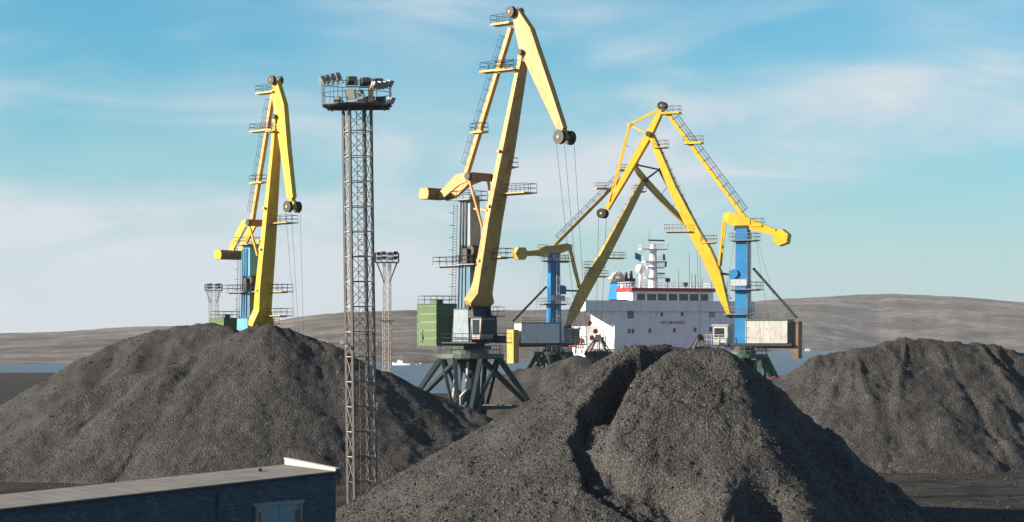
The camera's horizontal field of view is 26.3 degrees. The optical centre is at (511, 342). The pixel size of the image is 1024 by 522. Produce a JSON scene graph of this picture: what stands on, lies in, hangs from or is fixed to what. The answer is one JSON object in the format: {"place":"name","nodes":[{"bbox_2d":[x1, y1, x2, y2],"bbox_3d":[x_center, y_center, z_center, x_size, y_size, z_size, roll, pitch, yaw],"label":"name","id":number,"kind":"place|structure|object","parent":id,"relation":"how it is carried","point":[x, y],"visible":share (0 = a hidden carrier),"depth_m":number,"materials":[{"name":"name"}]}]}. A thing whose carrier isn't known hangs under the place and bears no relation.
{"place":"outdoors","nodes":[
{"label":"outdoors","id":0,"kind":"place"},
{"bbox_2d":[0,294,1023,363],"bbox_3d":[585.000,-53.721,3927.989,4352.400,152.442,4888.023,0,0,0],"label":"hills","id":1,"kind":"structure","parent":0,"point":[840,323],"depth_m":4163.03,"materials":[{"name":"soil"}]},
{"bbox_2d":[0,373,1023,521],"bbox_3d":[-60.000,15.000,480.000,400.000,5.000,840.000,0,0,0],"label":"quay ground","id":2,"kind":"structure","parent":0,"point":[12,385],"depth_m":186.19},
{"bbox_2d":[0,322,239,437],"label":"coal pile","id":3,"kind":"object","parent":2,"relation":"on","point":[151,350],"visible":0.26,"depth_m":294.34,"materials":[{"name":"black gravel"}]},
{"bbox_2d":[0,457,339,521],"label":"brick building","id":4,"kind":"structure","parent":2,"relation":"on","point":[292,490],"depth_m":119.63,"materials":[{"name":"brick"}]},
{"bbox_2d":[252,499,304,521],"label":"door","id":5,"kind":"structure","parent":4,"relation":"in","point":[290,510],"depth_m":123.42,"materials":[{"name":"grey paint"}]},
{"bbox_2d":[204,283,222,322],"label":"floodlight mast","id":6,"kind":"object","parent":2,"relation":"on","point":[214,287],"visible":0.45,"depth_m":739.13,"materials":[{"name":"metal"}]},
{"bbox_2d":[0,324,492,484],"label":"coal pile","id":7,"kind":"object","parent":2,"relation":"on","point":[262,395],"visible":0.79,"depth_m":202.45,"materials":[{"name":"black gravel"}]},
{"bbox_2d":[209,75,303,334],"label":"portal crane","id":8,"kind":"object","parent":2,"relation":"on","point":[256,279],"visible":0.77,"depth_m":341.78,"materials":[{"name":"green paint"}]},
{"bbox_2d":[317,72,395,503],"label":"floodlight mast","id":9,"kind":"object","parent":2,"relation":"on","point":[370,102],"visible":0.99,"depth_m":166.91,"materials":[{"name":"metal"}]},
{"bbox_2d":[374,251,398,371],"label":"floodlight mast","id":10,"kind":"object","parent":2,"relation":"on","point":[386,257],"visible":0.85,"depth_m":469.52,"materials":[{"name":"metal"}]},
{"bbox_2d":[416,6,588,414],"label":"portal crane","id":11,"kind":"object","parent":2,"relation":"on","point":[463,330],"visible":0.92,"depth_m":282.52,"materials":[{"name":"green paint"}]},
{"bbox_2d":[454,355,597,418],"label":"coal pile","id":12,"kind":"object","parent":2,"relation":"on","point":[534,382],"visible":0.2,"depth_m":305.94,"materials":[{"name":"black gravel"}]},
{"bbox_2d":[49,473,1023,519],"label":"loose coal","id":13,"kind":"object","parent":2,"relation":"on","point":[894,477],"visible":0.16,"depth_m":169.69,"materials":[{"name":"black gravel"}]},
{"bbox_2d":[507,162,700,368],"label":"portal crane","id":14,"kind":"object","parent":2,"relation":"on","point":[547,334],"visible":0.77,"depth_m":439.79,"materials":[{"name":"green paint"}]},
{"bbox_2d":[689,334,710,348],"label":"grab bucket","id":15,"kind":"object","parent":14,"relation":"hanging from","point":[700,338],"visible":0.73,"depth_m":450.58,"materials":[{"name":"metal"}]},
{"bbox_2d":[336,343,933,521],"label":"coal pile","id":16,"kind":"object","parent":2,"relation":"on","point":[664,432],"visible":0.99,"depth_m":140.81,"materials":[{"name":"black gravel"}]},
{"bbox_2d":[596,101,801,376],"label":"portal crane","id":17,"kind":"object","parent":2,"relation":"on","point":[750,334],"visible":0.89,"depth_m":349.87,"materials":[{"name":"green paint"}]},
{"bbox_2d":[584,334,611,360],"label":"grab bucket","id":18,"kind":"object","parent":17,"relation":"attached to","point":[597,354],"visible":0.86,"depth_m":358.27,"materials":[{"name":"metal"}]},
{"bbox_2d":[769,337,1023,472],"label":"coal pile","id":19,"kind":"object","parent":2,"relation":"on","point":[908,405],"visible":0.66,"depth_m":220.77,"materials":[{"name":"black gravel"}]},
{"bbox_2d":[0,351,1023,392],"bbox_3d":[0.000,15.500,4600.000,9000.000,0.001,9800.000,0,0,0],"label":"water","id":20,"kind":"structure","parent":0,"point":[783,363],"depth_m":1292.68,"materials":[{"name":"blue liquid"}]},
{"bbox_2d":[392,357,411,364],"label":"fishing boat","id":21,"kind":"object","parent":20,"relation":"on","point":[399,362],"visible":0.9,"depth_m":1479.02,"materials":[{"name":"white paint"}]},
{"bbox_2d":[569,239,783,378],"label":"cargo ship","id":22,"kind":"object","parent":20,"relation":"on","point":[629,311],"visible":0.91,"depth_m":474.69,"materials":[{"name":"paint"}]},
{"bbox_2d":[802,346,814,352],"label":"fishing boat","id":23,"kind":"object","parent":20,"relation":"on","point":[807,350],"visible":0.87,"depth_m":3297.97,"materials":[{"name":"white paint"}]},
{"bbox_2d":[0,0,1023,332],"label":"sky","id":24,"kind":"structure","parent":0,"point":[886,137],"materials":[{"name":"blue"}]}
]}

